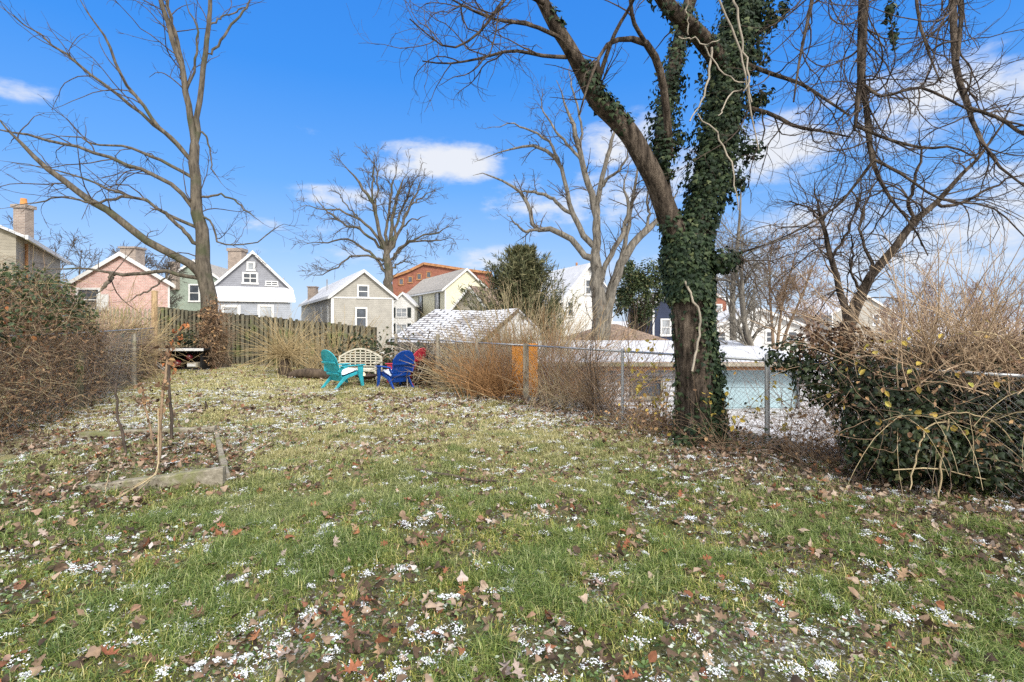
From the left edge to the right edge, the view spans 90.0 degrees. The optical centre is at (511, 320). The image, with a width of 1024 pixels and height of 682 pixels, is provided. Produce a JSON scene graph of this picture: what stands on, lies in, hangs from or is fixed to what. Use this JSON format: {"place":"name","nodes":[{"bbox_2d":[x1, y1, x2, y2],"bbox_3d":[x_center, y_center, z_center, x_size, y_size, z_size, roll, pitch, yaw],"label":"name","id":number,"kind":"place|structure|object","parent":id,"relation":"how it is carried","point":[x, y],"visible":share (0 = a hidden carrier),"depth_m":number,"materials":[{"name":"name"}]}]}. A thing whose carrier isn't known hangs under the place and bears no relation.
{"place":"outdoors","nodes":[
{"label":"outdoors","id":0,"kind":"place"},
{"bbox_2d":[291,142,468,292],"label":"bare tree","id":1,"kind":"object","parent":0,"point":[387,246],"visible":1,"depth_m":50.01,"materials":[{"name":"brown plant"}]},
{"bbox_2d":[0,321,1023,681],"bbox_3d":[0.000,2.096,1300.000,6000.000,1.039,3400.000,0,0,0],"label":"ground","id":2,"kind":"structure","parent":0,"point":[470,623],"depth_m":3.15,"materials":[{"name":"green plant"}]},
{"bbox_2d":[0,198,69,357],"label":"tan house","id":3,"kind":"structure","parent":2,"relation":"on","point":[17,241],"depth_m":26.25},
{"bbox_2d":[50,227,106,299],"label":"bare tree","id":4,"kind":"object","parent":2,"relation":"on","point":[81,252],"visible":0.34,"depth_m":37.05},
{"bbox_2d":[0,290,157,431],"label":"chainlink fence","id":5,"kind":"object","parent":2,"relation":"on","point":[133,336],"visible":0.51,"depth_m":11.42,"materials":[{"name":"metal"}]},
{"bbox_2d":[0,247,162,452],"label":"overgrown hedge","id":6,"kind":"object","parent":2,"relation":"on","point":[22,315],"visible":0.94,"depth_m":8.60,"materials":[{"name":"brown plant"}]},
{"bbox_2d":[19,276,205,390],"bbox_3d":[-11.672,0.230,15.544,4.567,3.071,9.508,0,0,-32],"label":"vine thicket","id":7,"kind":"object","parent":2,"relation":"on","point":[143,346],"visible":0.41,"depth_m":14.42,"materials":[{"name":"plant"}]},
{"bbox_2d":[101,644,123,656],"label":"oak leaf","id":8,"kind":"object","parent":2,"relation":"on","point":[109,651],"visible":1,"depth_m":2.51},
{"bbox_2d":[81,306,150,330],"bbox_3d":[-16.715,0.556,21.782,3.460,2.448,0.176,0,0,5],"label":"picket fence","id":9,"kind":"object","parent":2,"relation":"on","point":[140,317],"visible":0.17,"depth_m":21.66,"materials":[{"name":"brown wood"}]},
{"bbox_2d":[64,246,174,331],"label":"pink brick house","id":10,"kind":"structure","parent":2,"relation":"on","point":[134,261],"depth_m":32.10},
{"bbox_2d":[76,288,101,311],"bbox_3d":[-26.479,-1.310,31.984,1.580,1.520,0.100,0,0,-2],"label":"window","id":11,"kind":"structure","parent":10,"relation":"in","point":[88,293],"depth_m":32.02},
{"bbox_2d":[97,294,108,309],"bbox_3d":[-25.520,-1.156,31.920,0.700,1.000,0.080,0,0,0],"label":"door panel","id":12,"kind":"structure","parent":10,"relation":"in","point":[106,299],"depth_m":31.88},
{"bbox_2d":[97,409,158,509],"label":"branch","id":13,"kind":"object","parent":2,"relation":"on","point":[147,479],"visible":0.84,"depth_m":4.90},
{"bbox_2d":[106,240,171,306],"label":"bare tree","id":14,"kind":"object","parent":2,"relation":"on","point":[151,264],"visible":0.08,"depth_m":41.96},
{"bbox_2d":[133,382,154,447],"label":"dead stem","id":15,"kind":"object","parent":2,"relation":"on","point":[143,398],"visible":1,"depth_m":6.29,"materials":[{"name":"brown plant"}]},
{"bbox_2d":[140,652,160,663],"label":"oak leaf","id":16,"kind":"object","parent":2,"relation":"on","point":[153,658],"visible":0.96,"depth_m":2.54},
{"bbox_2d":[73,425,229,490],"bbox_3d":[-4.365,1.615,6.346,1.598,0.272,3.684,0,0,-39],"label":"raised bed","id":17,"kind":"object","parent":2,"relation":"on","point":[220,475],"visible":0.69,"depth_m":5.13,"materials":[{"name":"weathered grey wood"}]},
{"bbox_2d":[111,383,127,452],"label":"dead stem","id":18,"kind":"object","parent":17,"relation":"in","point":[119,423],"visible":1,"depth_m":5.89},
{"bbox_2d":[151,345,175,464],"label":"dead stem","id":19,"kind":"object","parent":17,"relation":"in","point":[162,410],"visible":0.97,"depth_m":5.59,"materials":[{"name":"brown plant"}]},
{"bbox_2d":[162,322,189,437],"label":"dead stem","id":20,"kind":"object","parent":17,"relation":"in","point":[169,379],"visible":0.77,"depth_m":6.59,"materials":[{"name":"brown plant"}]},
{"bbox_2d":[0,0,306,367],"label":"bare tree","id":21,"kind":"object","parent":2,"relation":"on","point":[200,268],"visible":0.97,"depth_m":18.26,"materials":[{"name":"brown plant"}]},
{"bbox_2d":[145,251,190,307],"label":"bare tree","id":22,"kind":"object","parent":2,"relation":"on","point":[166,265],"visible":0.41,"depth_m":40.72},
{"bbox_2d":[158,347,216,369],"bbox_3d":[-11.354,1.304,17.739,1.892,0.753,0.972,0,0,0],"label":"storage table","id":23,"kind":"object","parent":2,"relation":"on","point":[203,363],"visible":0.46,"depth_m":17.83,"materials":[{"name":"black paint"}]},
{"bbox_2d":[166,259,227,310],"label":"green house","id":24,"kind":"structure","parent":2,"relation":"on","point":[190,292],"depth_m":48.39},
{"bbox_2d":[188,284,200,301],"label":"window","id":25,"kind":"structure","parent":24,"relation":"in","point":[193,289],"depth_m":48.48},
{"bbox_2d":[167,290,246,369],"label":"vine thicket","id":26,"kind":"object","parent":2,"relation":"on","point":[202,341],"visible":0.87,"depth_m":17.97,"materials":[{"name":"brown plant"}]},
{"bbox_2d":[214,248,294,318],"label":"bluegrey house","id":27,"kind":"structure","parent":2,"relation":"on","point":[246,286],"depth_m":40.59,"materials":[{"name":"grey"}]},
{"bbox_2d":[221,305,240,314],"bbox_3d":[-21.381,-0.060,38.933,1.388,2.320,0.100,0,0,-26],"label":"window","id":28,"kind":"structure","parent":27,"relation":"in","point":[238,308],"depth_m":38.98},
{"bbox_2d":[241,272,258,284],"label":"window","id":29,"kind":"structure","parent":27,"relation":"in","point":[247,277],"depth_m":41.02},
{"bbox_2d":[257,304,273,316],"bbox_3d":[-19.222,-0.310,39.964,1.238,1.920,0.100,0,0,-26],"label":"window","id":30,"kind":"structure","parent":27,"relation":"in","point":[268,308],"depth_m":39.97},
{"bbox_2d":[158,307,376,368],"bbox_3d":[-9.710,0.598,19.229,11.490,2.363,0.176,0,0,24],"label":"wooden fence","id":31,"kind":"object","parent":2,"relation":"on","point":[245,322],"visible":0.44,"depth_m":19.01,"materials":[{"name":"wood"}]},
{"bbox_2d":[220,303,348,378],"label":"bush","id":32,"kind":"object","parent":2,"relation":"on","point":[274,349],"visible":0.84,"depth_m":15.78,"materials":[{"name":"plant"}]},
{"bbox_2d":[278,349,291,375],"bbox_3d":[-7.080,1.331,16.000,0.432,0.920,0.436,0,0,0],"label":"stump","id":33,"kind":"object","parent":2,"relation":"on","point":[283,364],"visible":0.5,"depth_m":15.85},
{"bbox_2d":[276,646,307,656],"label":"oak leaf","id":34,"kind":"object","parent":2,"relation":"on","point":[289,650],"visible":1,"depth_m":2.48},
{"bbox_2d":[286,368,328,378],"bbox_3d":[-5.890,1.534,14.903,1.393,0.302,0.298,0,0,7],"label":"log","id":35,"kind":"object","parent":2,"relation":"on","point":[314,373],"visible":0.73,"depth_m":14.78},
{"bbox_2d":[260,304,394,369],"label":"bush","id":36,"kind":"object","parent":2,"relation":"on","point":[314,355],"visible":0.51,"depth_m":16.05,"materials":[{"name":"plant"}]},
{"bbox_2d":[321,350,365,388],"bbox_3d":[-4.320,1.187,12.933,0.731,0.967,0.961,0,0,35],"label":"adirondack chair","id":37,"kind":"object","parent":2,"relation":"on","point":[332,369],"visible":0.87,"depth_m":12.74,"materials":[{"name":"teal plastic"}]},
{"bbox_2d":[340,609,352,627],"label":"oak leaf","id":38,"kind":"object","parent":2,"relation":"on","point":[346,619],"visible":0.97,"depth_m":2.75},
{"bbox_2d":[298,269,397,350],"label":"beige house","id":39,"kind":"structure","parent":2,"relation":"on","point":[365,296],"depth_m":43.54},
{"bbox_2d":[355,307,366,325],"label":"window","id":40,"kind":"structure","parent":39,"relation":"in","point":[360,312],"depth_m":43.03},
{"bbox_2d":[357,284,369,298],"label":"window","id":41,"kind":"structure","parent":39,"relation":"in","point":[362,290],"depth_m":43.09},
{"bbox_2d":[336,658,362,674],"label":"oak leaf","id":42,"kind":"object","parent":2,"relation":"on","point":[352,666],"visible":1,"depth_m":2.35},
{"bbox_2d":[343,626,356,648],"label":"oak leaf","id":43,"kind":"object","parent":2,"relation":"on","point":[352,635],"visible":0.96,"depth_m":2.59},
{"bbox_2d":[332,348,382,380],"bbox_3d":[-4.298,1.215,14.183,1.315,0.902,0.490,0,0,9],"label":"garden bench","id":44,"kind":"object","parent":2,"relation":"on","point":[365,360],"visible":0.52,"depth_m":14.37,"materials":[{"name":"white wood"}]},
{"bbox_2d":[331,325,423,373],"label":"dark bush","id":45,"kind":"object","parent":2,"relation":"on","point":[387,351],"visible":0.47,"depth_m":15.43,"materials":[{"name":"brown plant"}]},
{"bbox_2d":[375,350,414,388],"bbox_3d":[-2.893,1.209,12.888,0.731,0.967,0.961,0,0,-41],"label":"adirondack chair","id":46,"kind":"object","parent":2,"relation":"on","point":[398,365],"visible":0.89,"depth_m":12.67,"materials":[{"name":"blue plastic"}]},
{"bbox_2d":[385,348,425,385],"bbox_3d":[-2.769,1.193,13.665,0.961,0.967,0.731,0,0,25],"label":"adirondack chair","id":47,"kind":"object","parent":2,"relation":"on","point":[419,352],"visible":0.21,"depth_m":13.49,"materials":[{"name":"red plastic"}]},
{"bbox_2d":[394,292,419,333],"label":"white narrow house","id":48,"kind":"structure","parent":2,"relation":"on","point":[406,310],"depth_m":58.12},
{"bbox_2d":[395,307,407,317],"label":"window","id":49,"kind":"structure","parent":48,"relation":"in","point":[401,312],"depth_m":58.07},
{"bbox_2d":[396,323,406,333],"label":"window","id":50,"kind":"structure","parent":48,"relation":"in","point":[404,325],"depth_m":58.07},
{"bbox_2d":[367,323,479,387],"bbox_3d":[-2.268,0.906,13.786,3.067,1.731,2.757,0,0,0],"label":"brush pile","id":51,"kind":"object","parent":2,"relation":"on","point":[415,379],"visible":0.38,"depth_m":13.52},
{"bbox_2d":[392,262,493,295],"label":"brick building","id":52,"kind":"structure","parent":2,"relation":"on","point":[406,281],"depth_m":75.00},
{"bbox_2d":[406,268,485,318],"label":"cream house","id":53,"kind":"structure","parent":2,"relation":"on","point":[429,295],"depth_m":57.40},
{"bbox_2d":[414,468,496,481],"bbox_3d":[-0.619,1.637,5.401,1.001,0.042,0.049,0,0,25],"label":"fallen stick","id":54,"kind":"object","parent":2,"relation":"on","point":[448,474],"visible":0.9,"depth_m":5.38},
{"bbox_2d":[401,319,511,393],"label":"fence bush","id":55,"kind":"object","parent":2,"relation":"on","point":[455,371],"visible":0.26,"depth_m":12.51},
{"bbox_2d":[387,308,547,363],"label":"stone shed","id":56,"kind":"structure","parent":2,"relation":"on","point":[439,317],"depth_m":17.23,"materials":[{"name":"snowy shingle"},{"name":"tan stone"}]},
{"bbox_2d":[393,314,562,395],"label":"tall bush","id":57,"kind":"object","parent":2,"relation":"on","point":[433,374],"visible":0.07,"depth_m":13.49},
{"bbox_2d":[449,285,539,316],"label":"brown roof house","id":58,"kind":"structure","parent":2,"relation":"on","point":[460,302],"depth_m":33.43,"materials":[{"name":"beige"}]},
{"bbox_2d":[421,330,569,401],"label":"fence bush","id":59,"kind":"object","parent":2,"relation":"on","point":[500,386],"visible":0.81,"depth_m":11.01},
{"bbox_2d":[498,653,512,674],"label":"oak leaf","id":60,"kind":"object","parent":2,"relation":"on","point":[507,671],"visible":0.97,"depth_m":2.35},
{"bbox_2d":[357,276,655,393],"bbox_3d":[0.191,0.595,14.093,7.950,3.947,8.486,0,0,-28],"label":"tall bush","id":61,"kind":"object","parent":2,"relation":"on","point":[520,330],"visible":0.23,"depth_m":13.95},
{"bbox_2d":[0,365,1023,681],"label":"snow","id":62,"kind":"structure","parent":2,"relation":"on","point":[538,651],"depth_m":3.56,"materials":[{"name":"snow"}]},
{"bbox_2d":[0,362,1023,681],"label":"leaf litter","id":63,"kind":"object","parent":2,"relation":"on","point":[364,608],"visible":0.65,"depth_m":4.30,"materials":[{"name":"plant"}]},
{"bbox_2d":[0,417,1023,681],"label":"ground cover","id":64,"kind":"object","parent":2,"relation":"on","point":[596,675],"visible":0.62,"depth_m":3.00,"materials":[{"name":"plant"}]},
{"bbox_2d":[451,240,584,341],"bbox_3d":[0.559,-0.175,19.866,5.055,6.109,5.202,0,0,34],"label":"conifer","id":65,"kind":"object","parent":2,"relation":"on","point":[525,267],"visible":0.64,"depth_m":19.39,"materials":[{"name":"green plant"}]},
{"bbox_2d":[512,658,526,680],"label":"oak leaf","id":66,"kind":"object","parent":2,"relation":"on","point":[517,670],"visible":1,"depth_m":2.28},
{"bbox_2d":[512,343,537,395],"bbox_3d":[0.278,1.112,11.095,0.636,1.263,0.070,0,0,29],"label":"orange board","id":67,"kind":"object","parent":2,"relation":"on","point":[519,358],"visible":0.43,"depth_m":11.12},
{"bbox_2d":[441,338,618,411],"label":"fence bush","id":68,"kind":"object","parent":2,"relation":"on","point":[550,395],"visible":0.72,"depth_m":9.56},
{"bbox_2d":[395,298,674,410],"bbox_3d":[0.786,0.997,12.776,6.928,3.272,6.719,0,0,-28],"label":"tall bush","id":69,"kind":"object","parent":2,"relation":"on","point":[555,378],"visible":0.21,"depth_m":12.16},
{"bbox_2d":[504,309,639,414],"bbox_3d":[1.037,0.623,9.949,2.459,2.077,2.742,0,0,0],"label":"fence bush","id":70,"kind":"object","parent":2,"relation":"on","point":[558,356],"visible":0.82,"depth_m":9.74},
{"bbox_2d":[502,321,655,413],"bbox_3d":[1.163,0.828,9.261,2.714,1.641,1.814,0,0,0],"label":"fence bush","id":71,"kind":"object","parent":2,"relation":"on","point":[587,397],"visible":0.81,"depth_m":9.08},
{"bbox_2d":[543,262,617,337],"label":"white house","id":72,"kind":"structure","parent":2,"relation":"on","point":[577,276],"depth_m":40.37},
{"bbox_2d":[584,279,590,295],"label":"window","id":73,"kind":"structure","parent":72,"relation":"in","point":[586,287],"depth_m":40.36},
{"bbox_2d":[472,64,690,339],"bbox_3d":[3.201,-5.549,25.051,10.678,14.784,4.667,0,0,0],"label":"bare tree","id":74,"kind":"object","parent":2,"relation":"on","point":[598,271],"visible":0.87,"depth_m":24.81,"materials":[{"name":"grey plant"}]},
{"bbox_2d":[489,287,674,422],"bbox_3d":[1.480,0.538,9.232,4.153,2.271,3.275,0,0,0],"label":"fence bush","id":75,"kind":"object","parent":2,"relation":"on","point":[627,379],"visible":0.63,"depth_m":9.10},
{"bbox_2d":[566,324,666,339],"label":"hip roof house","id":76,"kind":"structure","parent":2,"relation":"on","point":[639,337],"depth_m":26.00,"materials":[{"name":"red brick"}]},
{"bbox_2d":[616,667,641,679],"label":"oak leaf","id":77,"kind":"object","parent":2,"relation":"on","point":[630,675],"visible":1,"depth_m":2.28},
{"bbox_2d":[576,381,688,441],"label":"dry bush","id":78,"kind":"object","parent":2,"relation":"on","point":[658,421],"visible":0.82,"depth_m":7.54,"materials":[{"name":"brown plant"}]},
{"bbox_2d":[613,258,664,333],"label":"evergreen tree","id":79,"kind":"object","parent":2,"relation":"on","point":[634,281],"visible":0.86,"depth_m":32.27,"materials":[{"name":"green plant"}]},
{"bbox_2d":[623,337,674,426],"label":"sapling","id":80,"kind":"object","parent":2,"relation":"on","point":[639,385],"visible":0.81,"depth_m":7.86,"materials":[{"name":"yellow plant"}]},
{"bbox_2d":[628,295,671,339],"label":"navy house","id":81,"kind":"structure","parent":2,"relation":"on","point":[662,319],"depth_m":38.00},
{"bbox_2d":[660,319,671,335],"bbox_3d":[11.410,0.490,37.947,0.880,1.320,0.100,0,0,0],"label":"window","id":82,"kind":"structure","parent":81,"relation":"in","point":[664,323],"depth_m":37.97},
{"bbox_2d":[626,332,674,431],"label":"sapling","id":83,"kind":"object","parent":2,"relation":"on","point":[641,371],"visible":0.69,"depth_m":7.66,"materials":[{"name":"brown plant"}]},
{"bbox_2d":[532,340,830,409],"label":"garage","id":84,"kind":"structure","parent":2,"relation":"on","point":[729,348],"depth_m":13.73,"materials":[{"name":"white brick"}]},
{"bbox_2d":[629,378,664,399],"bbox_3d":[3.570,1.790,13.547,0.930,0.570,0.100,0,0,0],"label":"window","id":85,"kind":"structure","parent":84,"relation":"in","point":[660,381],"depth_m":13.58,"materials":[{"name":"grey glass"}]},
{"bbox_2d":[722,370,796,408],"bbox_3d":[6.613,2.325,13.760,2.054,2.142,0.060,0,0,0],"label":"door","id":86,"kind":"structure","parent":84,"relation":"in","point":[744,396],"depth_m":13.73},
{"bbox_2d":[347,0,1023,446],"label":"ivy clad tree","id":87,"kind":"object","parent":2,"relation":"on","point":[645,160],"visible":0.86,"depth_m":6.33,"materials":[{"name":"brown plant"}]},
{"bbox_2d":[548,0,899,448],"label":"climbing ivy","id":88,"kind":"object","parent":87,"relation":"attached to","point":[709,265],"visible":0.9,"depth_m":7.00,"materials":[{"name":"green plant"}]},
{"bbox_2d":[394,334,1023,498],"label":"chainlink fence","id":89,"kind":"object","parent":2,"relation":"on","point":[766,382],"visible":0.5,"depth_m":8.07,"materials":[{"name":"grey metal"}]},
{"bbox_2d":[567,329,606,409],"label":"fence vine","id":90,"kind":"object","parent":89,"relation":"attached to","point":[591,369],"visible":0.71,"depth_m":9.02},
{"bbox_2d":[716,293,729,312],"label":"red brick house","id":91,"kind":"structure","parent":2,"relation":"on","point":[720,302],"depth_m":45.99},
{"bbox_2d":[715,275,738,336],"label":"bare tree","id":92,"kind":"object","parent":2,"relation":"on","point":[719,312],"visible":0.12,"depth_m":24.08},
{"bbox_2d":[698,357,776,444],"bbox_3d":[2.719,0.997,6.951,0.925,1.399,1.618,0,0,-16],"label":"sapling","id":93,"kind":"object","parent":2,"relation":"on","point":[742,420],"visible":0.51,"depth_m":6.57,"materials":[{"name":"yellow plant"}]},
{"bbox_2d":[649,372,827,465],"bbox_3d":[2.919,1.209,6.489,2.144,1.139,2.084,0,0,-23],"label":"dry bush","id":94,"kind":"object","parent":2,"relation":"on","point":[736,442],"visible":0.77,"depth_m":6.42,"materials":[{"name":"brown plant"}]},
{"bbox_2d":[715,208,785,345],"bbox_3d":[7.610,-0.380,17.280,3.228,6.557,3.293,0,0,0],"label":"bare tree","id":95,"kind":"object","parent":2,"relation":"on","point":[744,332],"visible":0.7,"depth_m":17.13,"materials":[{"name":"grey plant"}]},
{"bbox_2d":[716,307,811,353],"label":"snowy row house","id":96,"kind":"structure","parent":2,"relation":"on","point":[766,333],"depth_m":39.77,"materials":[{"name":"white"}]},
{"bbox_2d":[764,330,775,343],"bbox_3d":[20.056,1.260,39.724,0.880,1.020,0.100,0,0,3],"label":"window","id":97,"kind":"structure","parent":96,"relation":"in","point":[767,332],"depth_m":39.73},
{"bbox_2d":[716,185,811,339],"bbox_3d":[8.716,-1.289,20.064,4.381,8.384,3.950,0,0,-32],"label":"bare tree","id":98,"kind":"object","parent":2,"relation":"on","point":[730,308],"visible":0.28,"depth_m":19.60,"materials":[{"name":"grey plant"}]},
{"bbox_2d":[748,352,830,453],"bbox_3d":[3.704,0.933,6.744,0.756,1.493,1.565,0,0,0],"label":"sapling","id":99,"kind":"object","parent":2,"relation":"on","point":[786,418],"visible":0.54,"depth_m":6.50,"materials":[{"name":"brown plant"}]},
{"bbox_2d":[735,410,854,471],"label":"dry bush","id":100,"kind":"object","parent":2,"relation":"on","point":[819,449],"visible":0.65,"depth_m":6.06,"materials":[{"name":"brown plant"}]},
{"bbox_2d":[736,208,865,350],"bbox_3d":[13.585,-1.242,25.352,4.675,8.282,6.086,0,0,0],"label":"bare tree","id":101,"kind":"object","parent":2,"relation":"on","point":[781,294],"visible":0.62,"depth_m":25.27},
{"bbox_2d":[776,262,836,355],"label":"bare tree","id":102,"kind":"object","parent":2,"relation":"on","point":[813,313],"visible":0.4,"depth_m":33.60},
{"bbox_2d":[660,281,1011,454],"bbox_3d":[6.932,0.872,7.910,7.120,3.089,7.944,0,0,-43],"label":"fence bush","id":103,"kind":"object","parent":2,"relation":"on","point":[813,409],"visible":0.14,"depth_m":8.95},
{"bbox_2d":[782,295,895,342],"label":"house","id":104,"kind":"structure","parent":2,"relation":"on","point":[864,308],"depth_m":60.54,"materials":[{"name":"beige"}]},
{"bbox_2d":[738,284,1023,509],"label":"ivy thicket","id":105,"kind":"object","parent":2,"relation":"on","point":[867,427],"visible":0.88,"depth_m":5.07,"materials":[{"name":"green plant"}]},
{"bbox_2d":[748,210,1023,395],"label":"stem fountain","id":106,"kind":"object","parent":105,"relation":"on","point":[940,313],"visible":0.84,"depth_m":5.12,"materials":[{"name":"plant"}]},
{"bbox_2d":[804,259,1023,395],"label":"stem fountain","id":107,"kind":"object","parent":105,"relation":"on","point":[983,308],"visible":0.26,"depth_m":5.41,"materials":[{"name":"tan twig"}]},
{"bbox_2d":[753,75,1023,381],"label":"leaning tree","id":108,"kind":"object","parent":2,"relation":"on","point":[867,282],"visible":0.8,"depth_m":7.49,"materials":[{"name":"brown plant"}]},
{"bbox_2d":[871,289,914,351],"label":"bare tree","id":109,"kind":"object","parent":2,"relation":"on","point":[886,304],"visible":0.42,"depth_m":35.67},
{"bbox_2d":[895,567,909,581],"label":"oak leaf","id":110,"kind":"object","parent":2,"relation":"on","point":[902,574],"visible":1,"depth_m":3.19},
{"bbox_2d":[892,255,962,342],"bbox_3d":[26.782,-0.620,32.949,3.910,7.027,3.784,0,0,0],"label":"bare tree","id":111,"kind":"object","parent":2,"relation":"on","point":[928,288],"visible":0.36,"depth_m":32.79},
{"bbox_2d":[842,388,1023,498],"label":"arching canes","id":112,"kind":"object","parent":2,"relation":"on","point":[961,430],"visible":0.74,"depth_m":4.65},
{"bbox_2d":[893,331,1023,498],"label":"arching canes","id":113,"kind":"object","parent":2,"relation":"on","point":[940,470],"visible":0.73,"depth_m":4.79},
{"bbox_2d":[951,278,993,338],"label":"bare tree","id":114,"kind":"object","parent":2,"relation":"on","point":[974,288],"visible":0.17,"depth_m":30.37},
{"bbox_2d":[973,263,1023,342],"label":"bare tree","id":115,"kind":"object","parent":2,"relation":"on","point":[1021,294],"visible":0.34,"depth_m":28.71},
{"bbox_2d":[0,0,1023,320],"label":"sky","id":116,"kind":"structure","parent":0,"point":[290,85],"materials":[{"name":"blue"}]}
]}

